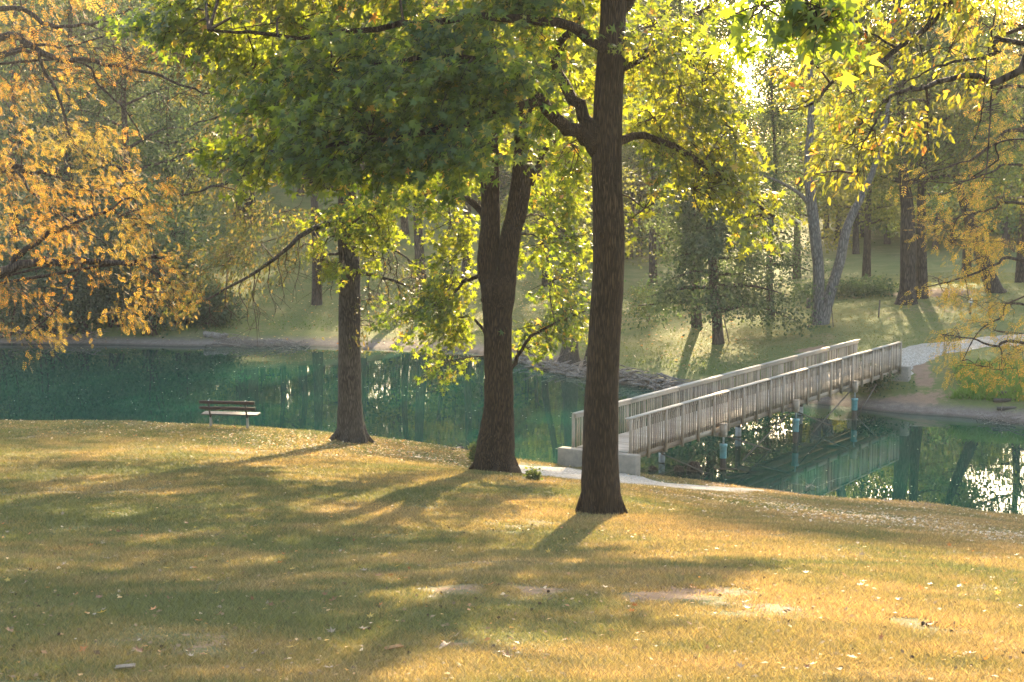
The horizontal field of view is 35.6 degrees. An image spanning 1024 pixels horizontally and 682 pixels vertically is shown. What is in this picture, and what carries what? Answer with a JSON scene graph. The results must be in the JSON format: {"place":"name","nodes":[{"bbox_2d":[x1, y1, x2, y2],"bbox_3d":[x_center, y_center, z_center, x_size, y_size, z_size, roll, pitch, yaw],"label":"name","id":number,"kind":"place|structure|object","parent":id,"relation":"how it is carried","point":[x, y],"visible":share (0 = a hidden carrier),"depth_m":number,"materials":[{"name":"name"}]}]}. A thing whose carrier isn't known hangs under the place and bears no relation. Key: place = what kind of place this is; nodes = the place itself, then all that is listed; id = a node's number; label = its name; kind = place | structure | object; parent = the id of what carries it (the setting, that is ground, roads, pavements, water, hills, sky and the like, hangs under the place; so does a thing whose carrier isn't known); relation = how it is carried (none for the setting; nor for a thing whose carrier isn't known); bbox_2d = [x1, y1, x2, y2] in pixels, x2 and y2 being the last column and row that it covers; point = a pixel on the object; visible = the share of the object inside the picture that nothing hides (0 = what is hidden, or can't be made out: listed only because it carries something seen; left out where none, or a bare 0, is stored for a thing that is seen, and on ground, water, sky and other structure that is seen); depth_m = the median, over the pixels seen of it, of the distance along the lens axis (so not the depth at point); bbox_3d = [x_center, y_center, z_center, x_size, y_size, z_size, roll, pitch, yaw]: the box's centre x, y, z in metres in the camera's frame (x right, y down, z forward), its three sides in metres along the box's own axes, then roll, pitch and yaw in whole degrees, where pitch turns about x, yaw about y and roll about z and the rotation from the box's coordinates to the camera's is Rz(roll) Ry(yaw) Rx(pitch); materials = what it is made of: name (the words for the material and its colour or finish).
{"place":"outdoors","nodes":[
{"label":"outdoors","id":0,"kind":"place"},
{"bbox_2d":[0,344,1023,514],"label":"water","id":1,"kind":"structure","parent":0,"point":[931,458],"depth_m":65.72,"materials":[{"name":"teal liquid"}]},
{"bbox_2d":[267,337,309,346],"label":"fallen branch","id":2,"kind":"object","parent":1,"relation":"on","point":[271,339],"visible":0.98,"depth_m":91.20,"materials":[{"name":"grey wood"}]},
{"bbox_2d":[65,356,957,498],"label":"floating leaves","id":3,"kind":"object","parent":1,"relation":"on","point":[556,448],"visible":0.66,"depth_m":68.89,"materials":[{"name":"yellow plant"}]},
{"bbox_2d":[640,452,745,478],"bbox_3d":[5.038,4.261,51.775,3.468,1.211,5.369,6,8,41],"label":"driftwood","id":4,"kind":"object","parent":1,"relation":"in","point":[682,470],"visible":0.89,"depth_m":53.15,"materials":[{"name":"brown wood"}]},
{"bbox_2d":[686,461,701,471],"bbox_3d":[6.175,4.347,53.937,0.685,0.566,0.770,0,6,0],"label":"tree stump","id":5,"kind":"object","parent":1,"relation":"in","point":[695,464],"visible":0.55,"depth_m":53.74,"materials":[{"name":"wood"}]},
{"bbox_2d":[714,458,757,472],"bbox_3d":[7.594,4.212,53.850,1.594,0.315,0.571,3,7,23],"label":"fallen branch","id":6,"kind":"object","parent":1,"relation":"on","point":[726,468],"visible":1,"depth_m":53.83,"materials":[{"name":"brown wood"}]},
{"bbox_2d":[787,476,847,488],"bbox_3d":[9.697,4.468,50.817,2.134,0.432,0.706,-1,6,-8],"label":"fallen branch","id":7,"kind":"object","parent":1,"relation":"on","point":[807,485],"visible":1,"depth_m":50.74,"materials":[{"name":"brown wood"}]},
{"bbox_2d":[0,134,1023,681],"bbox_3d":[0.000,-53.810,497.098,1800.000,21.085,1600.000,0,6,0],"label":"ground","id":8,"kind":"structure","parent":0,"point":[930,396],"depth_m":86.67,"materials":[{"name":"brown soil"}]},
{"bbox_2d":[0,218,59,343],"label":"bank shrub","id":9,"kind":"object","parent":8,"relation":"on","point":[13,310],"visible":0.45,"depth_m":91.43,"materials":[{"name":"green plant"}]},
{"bbox_2d":[0,216,105,345],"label":"bank shrub","id":10,"kind":"object","parent":8,"relation":"on","point":[41,282],"visible":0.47,"depth_m":91.57,"materials":[{"name":"green plant"}]},
{"bbox_2d":[6,329,107,342],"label":"driftwood","id":11,"kind":"object","parent":8,"relation":"on","point":[75,336],"visible":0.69,"depth_m":92.02,"materials":[{"name":"grey wood"}]},
{"bbox_2d":[44,230,126,335],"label":"bank shrub","id":12,"kind":"object","parent":8,"relation":"on","point":[82,321],"visible":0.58,"depth_m":92.00,"materials":[{"name":"green plant"}]},
{"bbox_2d":[0,0,170,243],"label":"broadleaf tree","id":13,"kind":"object","parent":8,"relation":"on","point":[44,88],"visible":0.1,"depth_m":109.35,"materials":[{"name":"green plant"}]},
{"bbox_2d":[0,0,186,300],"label":"broadleaf tree","id":14,"kind":"object","parent":8,"relation":"on","point":[13,154],"visible":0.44,"depth_m":95.97,"materials":[{"name":"green plant"}]},
{"bbox_2d":[0,0,211,253],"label":"broadleaf tree","id":15,"kind":"object","parent":8,"relation":"on","point":[66,155],"visible":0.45,"depth_m":96.23,"materials":[{"name":"green plant"}]},
{"bbox_2d":[4,0,209,211],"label":"broadleaf tree","id":16,"kind":"object","parent":8,"relation":"on","point":[144,117],"visible":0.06,"depth_m":116.85,"materials":[{"name":"green plant"}]},
{"bbox_2d":[0,0,219,370],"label":"ash tree","id":17,"kind":"object","parent":8,"relation":"on","point":[13,266],"visible":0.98,"depth_m":44.24,"materials":[{"name":"orange plant"}]},
{"bbox_2d":[62,203,173,329],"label":"bank shrub","id":18,"kind":"object","parent":8,"relation":"on","point":[115,234],"visible":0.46,"depth_m":93.13,"materials":[{"name":"green plant"}]},
{"bbox_2d":[115,663,135,668],"bbox_3d":[-2.400,2.020,9.883,0.120,0.028,0.054,-1,6,-6],"label":"bark piece","id":19,"kind":"object","parent":8,"relation":"on","point":[121,666],"visible":0.98,"depth_m":9.89,"materials":[{"name":"grey wood"}]},
{"bbox_2d":[16,0,254,280],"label":"broadleaf tree","id":20,"kind":"object","parent":8,"relation":"on","point":[139,140],"visible":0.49,"depth_m":98.68,"materials":[{"name":"green plant"}]},
{"bbox_2d":[91,227,208,337],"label":"bank shrub","id":21,"kind":"object","parent":8,"relation":"on","point":[151,317],"visible":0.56,"depth_m":91.83,"materials":[{"name":"green plant"}]},
{"bbox_2d":[78,0,247,250],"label":"broadleaf tree","id":22,"kind":"object","parent":8,"relation":"on","point":[174,143],"visible":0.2,"depth_m":105.22,"materials":[{"name":"green plant"}]},
{"bbox_2d":[106,0,235,195],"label":"broadleaf tree","id":23,"kind":"object","parent":8,"relation":"on","point":[179,113],"visible":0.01,"depth_m":136.41,"materials":[{"name":"green plant"}]},
{"bbox_2d":[123,202,234,324],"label":"bank shrub","id":24,"kind":"object","parent":8,"relation":"on","point":[187,243],"visible":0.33,"depth_m":93.99,"materials":[{"name":"green plant"}]},
{"bbox_2d":[160,270,253,329],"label":"bank shrub","id":25,"kind":"object","parent":8,"relation":"on","point":[217,301],"visible":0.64,"depth_m":94.17,"materials":[{"name":"green plant"}]},
{"bbox_2d":[203,331,227,338],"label":"log","id":26,"kind":"object","parent":8,"relation":"on","point":[224,334],"visible":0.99,"depth_m":91.98,"materials":[{"name":"grey wood"}]},
{"bbox_2d":[138,66,294,223],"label":"double trunk tree","id":27,"kind":"object","parent":8,"relation":"on","point":[250,192],"visible":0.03,"depth_m":123.91,"materials":[{"name":"green plant"}]},
{"bbox_2d":[204,339,247,347],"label":"fallen branch","id":28,"kind":"object","parent":8,"relation":"on","point":[233,344],"visible":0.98,"depth_m":90.70,"materials":[{"name":"grey wood"}]},
{"bbox_2d":[199,400,260,428],"bbox_3d":[-8.895,2.387,50.236,1.820,1.116,0.578,1,6,9],"label":"park bench","id":29,"kind":"object","parent":8,"relation":"on","point":[245,409],"visible":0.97,"depth_m":50.03,"materials":[{"name":"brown wood"}]},
{"bbox_2d":[206,333,308,351],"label":"driftwood","id":30,"kind":"object","parent":8,"relation":"on","point":[268,344],"visible":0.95,"depth_m":90.75,"materials":[{"name":"grey wood"}]},
{"bbox_2d":[206,0,341,305],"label":"broadleaf tree","id":31,"kind":"object","parent":8,"relation":"on","point":[316,295],"depth_m":100.15,"materials":[{"name":"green plant"}]},
{"bbox_2d":[2,419,550,466],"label":"leaf litter","id":32,"kind":"object","parent":8,"relation":"on","point":[297,444],"visible":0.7,"depth_m":46.53,"materials":[{"name":"brown plant"}]},
{"bbox_2d":[252,2,328,195],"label":"broadleaf tree","id":33,"kind":"object","parent":8,"relation":"on","point":[299,191],"depth_m":140.33,"materials":[{"name":"green plant"}]},
{"bbox_2d":[101,0,514,443],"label":"pin oak tree","id":34,"kind":"object","parent":8,"relation":"on","point":[351,426],"visible":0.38,"depth_m":46.30,"materials":[{"name":"green plant"}]},
{"bbox_2d":[317,126,365,223],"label":"broadleaf tree","id":35,"kind":"object","parent":8,"relation":"on","point":[361,165],"depth_m":128.00,"materials":[{"name":"green plant"}]},
{"bbox_2d":[1,231,772,377],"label":"leaf litter","id":36,"kind":"object","parent":8,"relation":"on","point":[477,318],"visible":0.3,"depth_m":94.68,"materials":[{"name":"brown plant"}]},
{"bbox_2d":[384,644,403,649],"bbox_3d":[-0.815,2.115,11.000,0.125,0.028,0.054,-3,7,-23],"label":"bark piece","id":37,"kind":"object","parent":8,"relation":"on","point":[398,645],"visible":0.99,"depth_m":11.00,"materials":[{"name":"beige wood"}]},
{"bbox_2d":[338,0,513,297],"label":"broadleaf tree","id":38,"kind":"object","parent":8,"relation":"on","point":[418,248],"visible":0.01,"depth_m":101.78,"materials":[{"name":"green plant"}]},
{"bbox_2d":[400,0,458,235],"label":"broadleaf tree","id":39,"kind":"object","parent":8,"relation":"on","point":[404,226],"visible":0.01,"depth_m":126.59,"materials":[{"name":"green plant"}]},
{"bbox_2d":[439,641,449,647],"bbox_3d":[-0.472,2.135,11.203,0.054,0.028,0.081,2,7,21],"label":"fallen leaf","id":40,"kind":"object","parent":8,"relation":"on","point":[443,644],"visible":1,"depth_m":11.21,"materials":[{"name":"beige plant"}]},
{"bbox_2d":[95,0,808,514],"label":"sweetgum tree","id":41,"kind":"object","parent":8,"relation":"on","point":[359,100],"visible":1,"depth_m":25.46,"materials":[{"name":"green plant"}]},
{"bbox_2d":[451,438,476,450],"bbox_3d":[-1.687,3.642,53.634,0.990,1.766,9.630,0,6,0],"label":"fallen branch","id":42,"kind":"object","parent":8,"relation":"on","point":[462,447],"visible":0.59,"depth_m":57.43,"materials":[{"name":"brown wood"}]},
{"bbox_2d":[463,441,475,461],"bbox_3d":[-1.147,3.246,46.253,0.532,0.682,0.451,0,6,0],"label":"bush","id":43,"kind":"object","parent":8,"relation":"on","point":[472,450],"visible":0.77,"depth_m":46.19,"materials":[{"name":"green plant"}]},
{"bbox_2d":[245,0,723,473],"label":"sweetgum tree","id":44,"kind":"object","parent":8,"relation":"on","point":[498,260],"visible":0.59,"depth_m":38.33,"materials":[{"name":"green plant"}]},
{"bbox_2d":[422,1,561,278],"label":"broadleaf tree","id":45,"kind":"object","parent":8,"relation":"on","point":[467,207],"visible":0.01,"depth_m":110.83,"materials":[{"name":"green plant"}]},
{"bbox_2d":[0,429,1022,681],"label":"leaf litter","id":46,"kind":"object","parent":8,"relation":"on","point":[470,589],"visible":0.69,"depth_m":13.74,"materials":[{"name":"brown plant"}]},
{"bbox_2d":[0,419,1023,681],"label":"grass","id":47,"kind":"structure","parent":8,"relation":"on","point":[910,569],"depth_m":16.68,"materials":[{"name":"plant"}]},
{"bbox_2d":[132,645,149,652],"bbox_3d":[-2.462,2.046,10.573,0.136,0.027,0.073,9,22,-23],"label":"fallen leaf","id":48,"kind":"object","parent":47,"relation":"on","point":[138,649],"visible":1,"depth_m":10.58,"materials":[{"name":"brown plant"}]},
{"bbox_2d":[0,0,1023,259],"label":"woodland","id":49,"kind":"object","parent":8,"relation":"on","point":[644,234],"visible":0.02,"depth_m":143.45,"materials":[{"name":"green plant"}]},
{"bbox_2d":[521,464,543,480],"bbox_3d":[0.445,2.950,35.201,0.530,0.435,0.634,0,6,0],"label":"bush","id":50,"kind":"object","parent":8,"relation":"on","point":[533,474],"visible":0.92,"depth_m":35.07,"materials":[{"name":"green plant"}]},
{"bbox_2d":[512,348,586,377],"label":"driftwood","id":51,"kind":"object","parent":8,"relation":"on","point":[551,367],"visible":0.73,"depth_m":79.49,"materials":[{"name":"grey wood"}]},
{"bbox_2d":[527,360,578,367],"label":"log","id":52,"kind":"object","parent":51,"relation":"on","point":[529,361],"visible":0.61,"depth_m":80.41,"materials":[{"name":"grey wood"}]},
{"bbox_2d":[501,10,642,287],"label":"broadleaf tree","id":53,"kind":"object","parent":8,"relation":"on","point":[544,277],"visible":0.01,"depth_m":112.93,"materials":[{"name":"green plant"}]},
{"bbox_2d":[500,16,664,366],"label":"bald cypress tree","id":54,"kind":"object","parent":8,"relation":"on","point":[566,354],"visible":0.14,"depth_m":81.07,"materials":[{"name":"green plant"}]},
{"bbox_2d":[589,89,678,256],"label":"broadleaf tree","id":55,"kind":"object","parent":8,"relation":"on","point":[640,193],"visible":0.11,"depth_m":144.99,"materials":[{"name":"green plant"}]},
{"bbox_2d":[625,283,657,323],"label":"bush","id":56,"kind":"object","parent":8,"relation":"on","point":[639,310],"visible":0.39,"depth_m":88.67,"materials":[{"name":"green plant"}]},
{"bbox_2d":[619,364,692,391],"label":"driftwood","id":57,"kind":"object","parent":8,"relation":"on","point":[633,378],"visible":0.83,"depth_m":74.01,"materials":[{"name":"grey wood"}]},
{"bbox_2d":[630,273,689,307],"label":"bush","id":58,"kind":"object","parent":8,"relation":"on","point":[667,289],"visible":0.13,"depth_m":105.04,"materials":[{"name":"green plant"}]},
{"bbox_2d":[581,1,739,285],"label":"broadleaf tree","id":59,"kind":"object","parent":8,"relation":"on","point":[652,238],"visible":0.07,"depth_m":120.81,"materials":[{"name":"green plant"}]},
{"bbox_2d":[622,3,750,264],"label":"broadleaf tree","id":60,"kind":"object","parent":8,"relation":"on","point":[651,126],"depth_m":138.47,"materials":[{"name":"green plant"}]},
{"bbox_2d":[622,0,778,327],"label":"broadleaf tree","id":61,"kind":"object","parent":8,"relation":"on","point":[722,30],"visible":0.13,"depth_m":83.55,"materials":[{"name":"green plant"}]},
{"bbox_2d":[621,102,837,345],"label":"broadleaf tree","id":62,"kind":"object","parent":8,"relation":"on","point":[698,244],"visible":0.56,"depth_m":78.86,"materials":[{"name":"green plant"}]},
{"bbox_2d":[558,339,910,475],"bbox_3d":[9.431,3.343,59.733,2.750,4.454,25.610,4,7,32],"label":"footbridge","id":63,"kind":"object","parent":8,"relation":"on","point":[781,391],"visible":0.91,"depth_m":56.80,"materials":[{"name":"grey wood"}]},
{"bbox_2d":[645,94,828,279],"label":"broadleaf tree","id":64,"kind":"object","parent":8,"relation":"on","point":[757,127],"visible":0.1,"depth_m":118.29,"materials":[{"name":"green plant"}]},
{"bbox_2d":[506,464,1023,549],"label":"leaf litter","id":65,"kind":"object","parent":8,"relation":"on","point":[912,523],"visible":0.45,"depth_m":33.32,"materials":[{"name":"brown plant"}]},
{"bbox_2d":[707,39,843,315],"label":"cypress tree","id":66,"kind":"object","parent":8,"relation":"on","point":[775,119],"visible":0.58,"depth_m":85.98,"materials":[{"name":"green plant"}]},
{"bbox_2d":[702,0,882,91],"bbox_3d":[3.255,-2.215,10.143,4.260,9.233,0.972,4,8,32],"label":"sweetgum tree","id":67,"kind":"object","parent":8,"relation":"on","point":[816,16],"visible":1,"depth_m":10.81,"materials":[{"name":"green plant"}]},
{"bbox_2d":[723,2,863,278],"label":"broadleaf tree","id":68,"kind":"object","parent":8,"relation":"on","point":[800,150],"visible":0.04,"depth_m":119.26,"materials":[{"name":"green plant"}]},
{"bbox_2d":[806,298,810,307],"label":"wooden post","id":69,"kind":"object","parent":8,"relation":"on","point":[807,301],"visible":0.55,"depth_m":89.62,"materials":[{"name":"grey wood"}]},
{"bbox_2d":[785,271,898,302],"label":"ditch brush","id":70,"kind":"object","parent":8,"relation":"on","point":[863,287],"visible":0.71,"depth_m":92.67,"materials":[{"name":"green plant"}]},
{"bbox_2d":[743,32,955,281],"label":"broadleaf tree","id":71,"kind":"object","parent":8,"relation":"on","point":[891,213],"visible":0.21,"depth_m":110.39,"materials":[{"name":"green plant"}]},
{"bbox_2d":[741,0,979,324],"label":"twin trunk tree","id":72,"kind":"object","parent":8,"relation":"on","point":[822,307],"visible":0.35,"depth_m":82.93,"materials":[{"name":"grey plant"}]},
{"bbox_2d":[859,363,916,397],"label":"bush","id":73,"kind":"object","parent":8,"relation":"on","point":[879,383],"visible":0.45,"depth_m":68.26,"materials":[{"name":"green plant"}]},
{"bbox_2d":[754,0,1023,304],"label":"broadleaf tree","id":74,"kind":"object","parent":8,"relation":"on","point":[907,268],"visible":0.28,"depth_m":86.21,"materials":[{"name":"green plant"}]},
{"bbox_2d":[758,0,1023,204],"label":"oak tree","id":75,"kind":"object","parent":8,"relation":"on","point":[856,120],"visible":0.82,"depth_m":16.68,"materials":[{"name":"yellow plant"}]},
{"bbox_2d":[836,67,1023,293],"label":"broadleaf tree","id":76,"kind":"object","parent":8,"relation":"on","point":[994,285],"visible":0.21,"depth_m":90.61,"materials":[{"name":"green plant"}]},
{"bbox_2d":[844,0,1023,298],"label":"broadleaf tree","id":77,"kind":"object","parent":8,"relation":"on","point":[921,268],"visible":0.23,"depth_m":89.64,"materials":[{"name":"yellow plant"}]},
{"bbox_2d":[875,0,1023,400],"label":"ash tree","id":78,"kind":"object","parent":8,"relation":"on","point":[988,257],"visible":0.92,"depth_m":43.73,"materials":[{"name":"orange plant"}]},
{"bbox_2d":[885,0,1023,278],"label":"broadleaf tree","id":79,"kind":"object","parent":8,"relation":"on","point":[964,249],"visible":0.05,"depth_m":109.69,"materials":[{"name":"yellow plant"}]},
{"bbox_2d":[906,0,1023,282],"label":"broadleaf tree","id":80,"kind":"object","parent":8,"relation":"on","point":[1019,273],"visible":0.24,"depth_m":96.42,"materials":[{"name":"yellow plant"}]},
{"bbox_2d":[972,411,1022,424],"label":"driftwood","id":81,"kind":"object","parent":8,"relation":"on","point":[996,417],"visible":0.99,"depth_m":63.68,"materials":[{"name":"grey wood"}]},
{"bbox_2d":[993,398,1015,401],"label":"timber step","id":82,"kind":"object","parent":8,"relation":"on","point":[1001,400],"visible":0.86,"depth_m":65.78,"materials":[{"name":"grey wood"}]},
{"bbox_2d":[997,406,1016,410],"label":"timber step","id":83,"kind":"object","parent":8,"relation":"on","point":[1005,408],"visible":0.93,"depth_m":65.12,"materials":[{"name":"grey wood"}]},
{"bbox_2d":[999,404,1021,418],"bbox_3d":[20.111,2.837,63.927,0.787,0.576,1.694,-6,8,-41],"label":"fallen branch","id":84,"kind":"object","parent":8,"relation":"on","point":[1001,413],"visible":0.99,"depth_m":64.29,"materials":[{"name":"grey wood"}]},
{"bbox_2d":[24,0,1022,137],"label":"sky","id":85,"kind":"structure","parent":0,"point":[751,44],"materials":[{"name":"white"}]},
{"bbox_2d":[471,462,763,492],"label":"gravel path","id":86,"kind":"structure","parent":0,"point":[566,472],"depth_m":46.63,"materials":[{"name":"beige gravel"}]},
{"bbox_2d":[859,334,1023,374],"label":"gravel track","id":87,"kind":"structure","parent":0,"point":[918,354],"depth_m":74.39,"materials":[{"name":"grey gravel"}]}
]}

